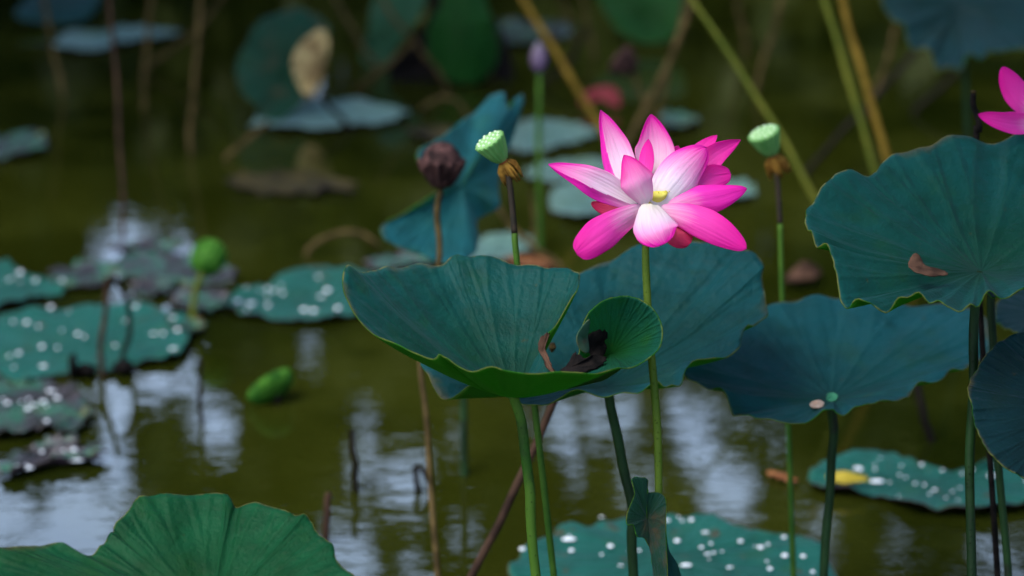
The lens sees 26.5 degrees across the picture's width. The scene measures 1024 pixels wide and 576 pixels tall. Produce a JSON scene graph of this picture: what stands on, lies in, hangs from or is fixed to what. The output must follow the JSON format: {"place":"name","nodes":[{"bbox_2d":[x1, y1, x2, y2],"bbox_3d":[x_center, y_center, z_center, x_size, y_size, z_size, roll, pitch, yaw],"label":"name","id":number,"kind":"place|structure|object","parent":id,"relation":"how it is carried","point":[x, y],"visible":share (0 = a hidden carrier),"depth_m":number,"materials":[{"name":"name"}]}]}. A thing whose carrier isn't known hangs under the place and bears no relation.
{"place":"outdoors","nodes":[
{"label":"outdoors","id":0,"kind":"place"},
{"bbox_2d":[77,363,97,377],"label":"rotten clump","id":1,"kind":"object","parent":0,"point":[85,370],"visible":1,"depth_m":3.92,"materials":[{"name":"black plant"}]},
{"bbox_2d":[111,359,135,375],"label":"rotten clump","id":2,"kind":"object","parent":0,"point":[123,367],"visible":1,"depth_m":3.93,"materials":[{"name":"black plant"}]},
{"bbox_2d":[0,0,1023,575],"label":"pond water","id":3,"kind":"structure","parent":0,"point":[60,200],"depth_m":4.63,"materials":[{"name":"green liquid"}]},
{"bbox_2d":[0,128,47,159],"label":"floating leaf","id":4,"kind":"object","parent":3,"relation":"on","point":[22,142],"visible":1,"depth_m":5.65,"materials":[{"name":"teal plant"}]},
{"bbox_2d":[0,258,66,304],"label":"floating leaf","id":5,"kind":"object","parent":3,"relation":"on","point":[16,284],"visible":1,"depth_m":4.44,"materials":[{"name":"green plant"}]},
{"bbox_2d":[0,376,84,433],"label":"floating leaf","id":6,"kind":"object","parent":3,"relation":"on","point":[38,404],"visible":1,"depth_m":3.76,"materials":[{"name":"green plant"}]},
{"bbox_2d":[24,433,79,452],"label":"floating leaf","id":7,"kind":"object","parent":3,"relation":"on","point":[49,442],"visible":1,"depth_m":3.58,"materials":[{"name":"plant"}]},
{"bbox_2d":[42,0,65,96],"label":"thin stalk","id":8,"kind":"object","parent":3,"relation":"in","point":[53,54],"visible":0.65,"depth_m":6.25,"materials":[{"name":"plant"}]},
{"bbox_2d":[0,442,110,474],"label":"floating leaf","id":9,"kind":"object","parent":3,"relation":"on","point":[68,453],"visible":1,"depth_m":3.51,"materials":[{"name":"grey plant"}]},
{"bbox_2d":[15,0,98,23],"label":"lotus leaf","id":10,"kind":"object","parent":3,"relation":"on","point":[68,11],"visible":0.95,"depth_m":7.29,"materials":[{"name":"teal plant"}]},
{"bbox_2d":[54,404,90,434],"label":"floating leaf","id":11,"kind":"object","parent":3,"relation":"on","point":[70,424],"visible":1,"depth_m":3.67,"materials":[{"name":"green plant"}]},
{"bbox_2d":[47,257,115,287],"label":"floating leaf","id":12,"kind":"object","parent":3,"relation":"on","point":[91,272],"visible":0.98,"depth_m":4.51,"materials":[{"name":"green plant"}]},
{"bbox_2d":[0,301,190,381],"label":"floating leaf","id":13,"kind":"object","parent":3,"relation":"on","point":[36,342],"visible":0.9,"depth_m":4.11,"materials":[{"name":"green plant"}]},
{"bbox_2d":[68,352,77,377],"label":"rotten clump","id":14,"kind":"object","parent":13,"relation":"on","point":[72,367],"visible":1,"depth_m":3.90,"materials":[{"name":"teal plant"}]},
{"bbox_2d":[98,276,109,377],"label":"dry stalk","id":15,"kind":"object","parent":3,"relation":"on","point":[103,330],"visible":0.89,"depth_m":3.91,"materials":[{"name":"plant"}]},
{"bbox_2d":[46,25,183,50],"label":"floating leaf","id":16,"kind":"object","parent":3,"relation":"on","point":[90,40],"visible":0.84,"depth_m":7.09,"materials":[{"name":"teal plant"}]},
{"bbox_2d":[107,0,126,256],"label":"dry stalk","id":17,"kind":"object","parent":3,"relation":"on","point":[119,145],"visible":0.79,"depth_m":4.67,"materials":[{"name":"plant"}]},
{"bbox_2d":[111,275,132,359],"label":"dry stalk","id":18,"kind":"object","parent":3,"relation":"on","point":[116,281],"visible":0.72,"depth_m":3.98,"materials":[{"name":"plant"}]},
{"bbox_2d":[105,238,183,252],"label":"floating leaf","id":19,"kind":"object","parent":3,"relation":"on","point":[158,245],"visible":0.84,"depth_m":4.70,"materials":[{"name":"plant"}]},
{"bbox_2d":[141,0,153,108],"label":"thin stalk","id":20,"kind":"object","parent":3,"relation":"in","point":[146,53],"visible":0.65,"depth_m":6.08,"materials":[{"name":"plant"}]},
{"bbox_2d":[129,276,175,297],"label":"floating leaf","id":21,"kind":"object","parent":3,"relation":"on","point":[142,288],"visible":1,"depth_m":4.42,"materials":[{"name":"green plant"}]},
{"bbox_2d":[113,250,237,285],"bbox_3d":[-0.706,-0.039,4.527,0.293,0.026,0.193,10,20,31],"label":"floating leaf","id":22,"kind":"object","parent":3,"relation":"on","point":[147,265],"visible":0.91,"depth_m":4.54,"materials":[{"name":"green plant"}]},
{"bbox_2d":[0,493,353,575],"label":"lotus leaf","id":23,"kind":"object","parent":3,"relation":"on","point":[208,534],"visible":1,"depth_m":2.12,"materials":[{"name":"green plant"}]},
{"bbox_2d":[147,0,222,71],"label":"dry stalk","id":24,"kind":"object","parent":3,"relation":"on","point":[186,38],"visible":0.67,"depth_m":6.58,"materials":[{"name":"plant"}]},
{"bbox_2d":[167,312,206,331],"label":"floating leaf","id":25,"kind":"object","parent":3,"relation":"on","point":[195,323],"visible":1,"depth_m":4.19,"materials":[{"name":"green plant"}]},
{"bbox_2d":[187,0,202,153],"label":"dry stalk","id":26,"kind":"object","parent":3,"relation":"on","point":[195,67],"visible":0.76,"depth_m":5.57,"materials":[{"name":"plant"}]},
{"bbox_2d":[169,285,228,311],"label":"floating leaf","id":27,"kind":"object","parent":3,"relation":"on","point":[209,300],"visible":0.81,"depth_m":4.35,"materials":[{"name":"green plant"}]},
{"bbox_2d":[198,358,204,422],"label":"dry stalk","id":28,"kind":"object","parent":3,"relation":"in","point":[200,408],"visible":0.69,"depth_m":3.69,"materials":[{"name":"grey plant"}]},
{"bbox_2d":[189,238,227,318],"bbox_3d":[-0.593,0.007,4.248,0.077,0.205,0.104,0,17,0],"label":"bud","id":29,"kind":"object","parent":3,"relation":"on","point":[208,257],"visible":0.9,"depth_m":4.21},
{"bbox_2d":[223,120,270,160],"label":"thin stalk","id":30,"kind":"object","parent":3,"relation":"in","point":[246,140],"visible":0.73,"depth_m":5.50,"materials":[{"name":"plant"}]},
{"bbox_2d":[247,368,293,403],"bbox_3d":[-0.422,0.185,3.803,0.080,0.104,0.082,0,17,0],"label":"bud","id":31,"kind":"object","parent":3,"relation":"on","point":[275,385],"visible":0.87,"depth_m":3.77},
{"bbox_2d":[223,169,358,195],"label":"floating leaf","id":32,"kind":"object","parent":3,"relation":"on","point":[304,182],"visible":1,"depth_m":5.24,"materials":[{"name":"brown plant"}]},
{"bbox_2d":[225,265,366,320],"bbox_3d":[-0.410,0.009,4.372,0.316,0.020,0.350,0,17,0],"label":"floating leaf","id":33,"kind":"object","parent":3,"relation":"on","point":[311,293],"visible":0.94,"depth_m":4.36,"materials":[{"name":"green plant"}]},
{"bbox_2d":[322,492,331,540],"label":"dry stalk","id":34,"kind":"object","parent":3,"relation":"in","point":[326,518],"visible":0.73,"depth_m":3.21,"materials":[{"name":"brown plant"}]},
{"bbox_2d":[249,97,410,129],"bbox_3d":[-0.510,-0.475,5.952,0.408,0.021,0.396,7,18,22],"label":"floating leaf","id":35,"kind":"object","parent":3,"relation":"on","point":[313,114],"visible":0.87,"depth_m":5.97,"materials":[{"name":"teal plant"}]},
{"bbox_2d":[235,7,329,120],"bbox_3d":[-0.622,-0.613,5.986,0.262,0.285,0.224,-12,21,-34],"label":"lotus leaf","id":36,"kind":"object","parent":35,"relation":"on","point":[281,59],"visible":0.99,"depth_m":5.97,"materials":[{"name":"teal plant"}]},
{"bbox_2d":[318,94,353,131],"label":"dry stalk","id":37,"kind":"object","parent":3,"relation":"on","point":[335,112],"visible":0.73,"depth_m":5.81,"materials":[{"name":"plant"}]},
{"bbox_2d":[303,229,379,254],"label":"dry stalk","id":38,"kind":"object","parent":3,"relation":"on","point":[326,237],"visible":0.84,"depth_m":4.68,"materials":[{"name":"plant"}]},
{"bbox_2d":[349,430,358,492],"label":"dry stalk","id":39,"kind":"object","parent":3,"relation":"in","point":[355,470],"visible":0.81,"depth_m":3.40,"materials":[{"name":"brown plant"}]},
{"bbox_2d":[333,0,379,69],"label":"thin stalk","id":40,"kind":"object","parent":3,"relation":"in","point":[357,37],"visible":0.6,"depth_m":6.58,"materials":[{"name":"plant"}]},
{"bbox_2d":[353,41,412,89],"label":"dry stalk","id":41,"kind":"object","parent":3,"relation":"on","point":[390,62],"visible":0.71,"depth_m":6.33,"materials":[{"name":"plant"}]},
{"bbox_2d":[360,0,425,66],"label":"lotus leaf","id":42,"kind":"object","parent":3,"relation":"on","point":[385,35],"visible":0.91,"depth_m":6.66,"materials":[{"name":"green plant"}]},
{"bbox_2d":[363,249,433,269],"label":"floating leaf","id":43,"kind":"object","parent":3,"relation":"on","point":[401,258],"visible":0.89,"depth_m":4.61,"materials":[{"name":"green plant"}]},
{"bbox_2d":[381,0,449,90],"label":"dry stalk","id":44,"kind":"object","parent":3,"relation":"on","point":[416,45],"visible":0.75,"depth_m":6.31,"materials":[{"name":"plant"}]},
{"bbox_2d":[412,464,426,493],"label":"dry stalk","id":45,"kind":"object","parent":3,"relation":"on","point":[417,467],"visible":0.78,"depth_m":3.40,"materials":[{"name":"grey plant"}]},
{"bbox_2d":[406,123,453,140],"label":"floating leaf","id":46,"kind":"object","parent":3,"relation":"on","point":[435,132],"visible":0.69,"depth_m":5.77,"materials":[{"name":"brown plant"}]},
{"bbox_2d":[417,142,466,575],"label":"lotus seed head","id":47,"kind":"object","parent":3,"relation":"on","point":[441,166],"visible":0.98,"depth_m":3.02},
{"bbox_2d":[418,95,468,116],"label":"dry stalk","id":48,"kind":"object","parent":3,"relation":"on","point":[450,98],"visible":0.76,"depth_m":5.96,"materials":[{"name":"plant"}]},
{"bbox_2d":[389,0,513,81],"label":"lotus leaf","id":49,"kind":"object","parent":3,"relation":"on","point":[410,64],"visible":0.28,"depth_m":6.49,"materials":[{"name":"plant"}]},
{"bbox_2d":[380,92,523,476],"bbox_3d":[-0.075,0.041,3.575,0.143,0.675,0.417,5,18,17],"label":"lotus leaf","id":50,"kind":"object","parent":3,"relation":"on","point":[470,196],"visible":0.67,"depth_m":3.46,"materials":[{"name":"teal plant"}]},
{"bbox_2d":[427,0,498,84],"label":"lotus leaf","id":51,"kind":"object","parent":3,"relation":"on","point":[462,42],"visible":0.99,"depth_m":6.36,"materials":[{"name":"green plant"}]},
{"bbox_2d":[342,254,662,575],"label":"lotus leaf","id":52,"kind":"object","parent":3,"relation":"on","point":[488,324],"visible":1,"depth_m":2.33,"materials":[{"name":"green plant"}]},
{"bbox_2d":[470,230,536,258],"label":"floating leaf","id":53,"kind":"object","parent":3,"relation":"on","point":[498,245],"visible":0.73,"depth_m":4.71,"materials":[{"name":"green plant"}]},
{"bbox_2d":[467,401,557,575],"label":"dry stalk","id":54,"kind":"object","parent":3,"relation":"on","point":[501,518],"visible":0.59,"depth_m":2.75,"materials":[{"name":"brown plant"}]},
{"bbox_2d":[475,130,556,575],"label":"lotus seed head","id":55,"kind":"object","parent":3,"relation":"on","point":[491,146],"visible":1,"depth_m":2.44},
{"bbox_2d":[504,255,555,267],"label":"floating leaf","id":56,"kind":"object","parent":3,"relation":"on","point":[536,260],"visible":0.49,"depth_m":4.60,"materials":[{"name":"brown plant"}]},
{"bbox_2d":[497,207,563,267],"bbox_3d":[0.038,-0.066,4.569,0.156,0.215,0.018,4,18,14],"label":"dry stalk","id":57,"kind":"object","parent":3,"relation":"on","point":[532,246],"visible":0.57,"depth_m":4.56,"materials":[{"name":"plant"}]},
{"bbox_2d":[530,192,536,244],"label":"dry stalk","id":58,"kind":"object","parent":3,"relation":"on","point":[534,221],"visible":0.63,"depth_m":4.71,"materials":[{"name":"plant"}]},
{"bbox_2d":[499,18,577,43],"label":"floating leaf","id":59,"kind":"object","parent":3,"relation":"on","point":[518,30],"visible":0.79,"depth_m":7.20,"materials":[{"name":"teal plant"}]},
{"bbox_2d":[530,41,547,250],"bbox_3d":[0.059,-0.280,4.704,0.038,0.488,0.148,0,17,0],"label":"lotus bud","id":60,"kind":"object","parent":3,"relation":"on","point":[539,60],"visible":0.91,"depth_m":4.69,"materials":[{"name":"green plant"}]},
{"bbox_2d":[509,118,596,153],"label":"floating leaf","id":61,"kind":"object","parent":3,"relation":"on","point":[556,133],"visible":0.84,"depth_m":5.74,"materials":[{"name":"teal plant"}]},
{"bbox_2d":[519,0,598,129],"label":"dry stalk","id":62,"kind":"object","parent":3,"relation":"on","point":[557,54],"visible":0.48,"depth_m":5.34,"materials":[{"name":"plant"}]},
{"bbox_2d":[522,157,603,182],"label":"floating leaf","id":63,"kind":"object","parent":3,"relation":"on","point":[550,174],"visible":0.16,"depth_m":5.37,"materials":[{"name":"teal plant"}]},
{"bbox_2d":[536,25,590,87],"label":"dry stalk","id":64,"kind":"object","parent":3,"relation":"on","point":[570,62],"visible":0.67,"depth_m":6.35,"materials":[{"name":"plant"}]},
{"bbox_2d":[559,0,577,38],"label":"thin stalk","id":65,"kind":"object","parent":3,"relation":"in","point":[569,17],"visible":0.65,"depth_m":7.11,"materials":[{"name":"plant"}]},
{"bbox_2d":[547,181,637,215],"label":"floating leaf","id":66,"kind":"object","parent":3,"relation":"on","point":[568,197],"visible":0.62,"depth_m":5.07,"materials":[{"name":"green plant"}]},
{"bbox_2d":[420,241,767,575],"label":"lotus leaf","id":67,"kind":"object","parent":3,"relation":"on","point":[708,302],"visible":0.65,"depth_m":2.58,"materials":[{"name":"teal plant"}]},
{"bbox_2d":[549,342,555,351],"bbox_3d":[0.046,0.068,2.499,0.009,0.011,0.007,0,17,0],"label":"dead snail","id":68,"kind":"object","parent":67,"relation":"on","point":[552,346],"visible":0.97,"depth_m":2.50},
{"bbox_2d":[579,86,619,107],"bbox_3d":[0.244,-0.533,6.068,0.116,0.047,0.084,0,17,0],"label":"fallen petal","id":69,"kind":"object","parent":3,"relation":"on","point":[609,95],"visible":0.89,"depth_m":6.06,"materials":[{"name":"plant"}]},
{"bbox_2d":[609,46,659,120],"bbox_3d":[0.314,-0.450,5.540,0.173,0.324,0.081,16,23,41],"label":"lotus seed head","id":70,"kind":"object","parent":3,"relation":"on","point":[624,61],"visible":0.81,"depth_m":5.52},
{"bbox_2d":[599,0,687,43],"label":"lotus leaf","id":71,"kind":"object","parent":3,"relation":"on","point":[649,21],"visible":0.97,"depth_m":6.97,"materials":[{"name":"green plant"}]},
{"bbox_2d":[548,110,746,493],"bbox_3d":[0.143,0.293,2.343,0.209,0.912,0.376,0,17,0],"label":"lotus flower","id":72,"kind":"object","parent":3,"relation":"on","point":[682,197],"visible":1,"depth_m":2.29,"materials":[{"name":"pink plant"}]},
{"bbox_2d":[626,477,680,575],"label":"torn leaf","id":73,"kind":"object","parent":72,"relation":"attached to","point":[646,515],"visible":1,"depth_m":2.28,"materials":[{"name":"green plant"}]},
{"bbox_2d":[626,0,696,143],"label":"dry stalk","id":74,"kind":"object","parent":3,"relation":"on","point":[639,120],"visible":0.61,"depth_m":5.48,"materials":[{"name":"plant"}]},
{"bbox_2d":[656,0,686,119],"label":"dry stalk","id":75,"kind":"object","parent":3,"relation":"on","point":[666,79],"visible":0.35,"depth_m":5.74,"materials":[{"name":"plant"}]},
{"bbox_2d":[507,512,836,575],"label":"floating leaf","id":76,"kind":"object","parent":3,"relation":"on","point":[711,544],"visible":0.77,"depth_m":3.16,"materials":[{"name":"green plant"}]},
{"bbox_2d":[660,110,699,127],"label":"floating leaf","id":77,"kind":"object","parent":3,"relation":"on","point":[678,119],"visible":0.92,"depth_m":5.91,"materials":[{"name":"green plant"}]},
{"bbox_2d":[726,178,757,198],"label":"floating leaf","id":78,"kind":"object","parent":3,"relation":"on","point":[750,191],"visible":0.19,"depth_m":5.20,"materials":[{"name":"green plant"}]},
{"bbox_2d":[689,0,815,201],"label":"green stalk","id":79,"kind":"object","parent":3,"relation":"on","point":[756,97],"visible":0.54,"depth_m":4.49,"materials":[{"name":"green plant"}]},
{"bbox_2d":[754,0,783,93],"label":"thin stalk","id":80,"kind":"object","parent":3,"relation":"in","point":[768,46],"visible":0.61,"depth_m":6.25,"materials":[{"name":"plant"}]},
{"bbox_2d":[748,124,796,575],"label":"lotus seed head","id":81,"kind":"object","parent":3,"relation":"on","point":[764,140],"visible":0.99,"depth_m":2.88},
{"bbox_2d":[767,470,797,481],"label":"dead leaf","id":82,"kind":"object","parent":3,"relation":"on","point":[778,475],"visible":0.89,"depth_m":3.44,"materials":[{"name":"brown plant"}]},
{"bbox_2d":[784,261,821,282],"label":"dead leaf","id":83,"kind":"object","parent":3,"relation":"on","point":[802,271],"visible":1,"depth_m":4.44,"materials":[{"name":"brown plant"}]},
{"bbox_2d":[684,294,989,575],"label":"lotus leaf","id":84,"kind":"object","parent":3,"relation":"on","point":[807,359],"visible":0.95,"depth_m":2.68,"materials":[{"name":"plant"}]},
{"bbox_2d":[821,0,877,173],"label":"green stalk","id":85,"kind":"object","parent":3,"relation":"on","point":[849,84],"visible":0.53,"depth_m":4.53,"materials":[{"name":"green plant"}]},
{"bbox_2d":[804,50,918,176],"bbox_3d":[0.852,-0.393,5.356,0.309,0.381,0.020,-6,18,-18],"label":"dry stalk","id":86,"kind":"object","parent":3,"relation":"on","point":[843,129],"visible":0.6,"depth_m":5.34,"materials":[{"name":"plant"}]},
{"bbox_2d":[839,0,889,160],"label":"green stalk","id":87,"kind":"object","parent":3,"relation":"on","point":[855,49],"visible":0.51,"depth_m":4.48,"materials":[{"name":"plant"}]},
{"bbox_2d":[863,25,897,121],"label":"thin stalk","id":88,"kind":"object","parent":3,"relation":"in","point":[886,63],"visible":0.58,"depth_m":5.92,"materials":[{"name":"plant"}]},
{"bbox_2d":[804,134,1023,575],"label":"lotus leaf","id":89,"kind":"object","parent":3,"relation":"on","point":[941,220],"visible":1,"depth_m":2.35,"materials":[{"name":"green plant"}]},
{"bbox_2d":[808,449,1023,510],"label":"floating leaf","id":90,"kind":"object","parent":3,"relation":"on","point":[892,475],"visible":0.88,"depth_m":3.43,"materials":[{"name":"green plant"}]},
{"bbox_2d":[835,471,868,483],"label":"dead leaf","id":91,"kind":"object","parent":90,"relation":"on","point":[843,477],"visible":0.86,"depth_m":3.38,"materials":[{"name":"yellow plant"}]},
{"bbox_2d":[914,385,934,442],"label":"dry stalk","id":92,"kind":"object","parent":3,"relation":"in","point":[923,417],"visible":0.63,"depth_m":3.61,"materials":[{"name":"plant"}]},
{"bbox_2d":[911,71,961,114],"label":"dry stalk","id":93,"kind":"object","parent":3,"relation":"on","point":[943,85],"visible":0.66,"depth_m":6.01,"materials":[{"name":"plant"}]},
{"bbox_2d":[881,0,1023,136],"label":"lotus leaf","id":94,"kind":"object","parent":3,"relation":"on","point":[949,34],"visible":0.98,"depth_m":4.45,"materials":[{"name":"teal plant"}]},
{"bbox_2d":[970,90,1000,575],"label":"cut stem","id":95,"kind":"object","parent":3,"relation":"on","point":[977,128],"visible":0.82,"depth_m":2.56,"materials":[{"name":"plant"}]},
{"bbox_2d":[967,332,1023,478],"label":"lotus leaf","id":96,"kind":"object","parent":3,"relation":"on","point":[995,388],"visible":1,"depth_m":2.24,"materials":[{"name":"teal plant"}]},
{"bbox_2d":[978,67,1023,134],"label":"lotus flower","id":97,"kind":"object","parent":3,"relation":"on","point":[1011,83],"visible":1,"depth_m":2.48,"materials":[{"name":"pink plant"}]},
{"bbox_2d":[987,290,1020,575],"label":"stem","id":98,"kind":"object","parent":3,"relation":"on","point":[998,467],"visible":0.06,"depth_m":2.52,"materials":[{"name":"green plant"}]},
{"bbox_2d":[995,289,1023,332],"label":"lotus leaf","id":99,"kind":"object","parent":3,"relation":"on","point":[1009,313],"visible":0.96,"depth_m":2.82,"materials":[{"name":"teal plant"}]}
]}

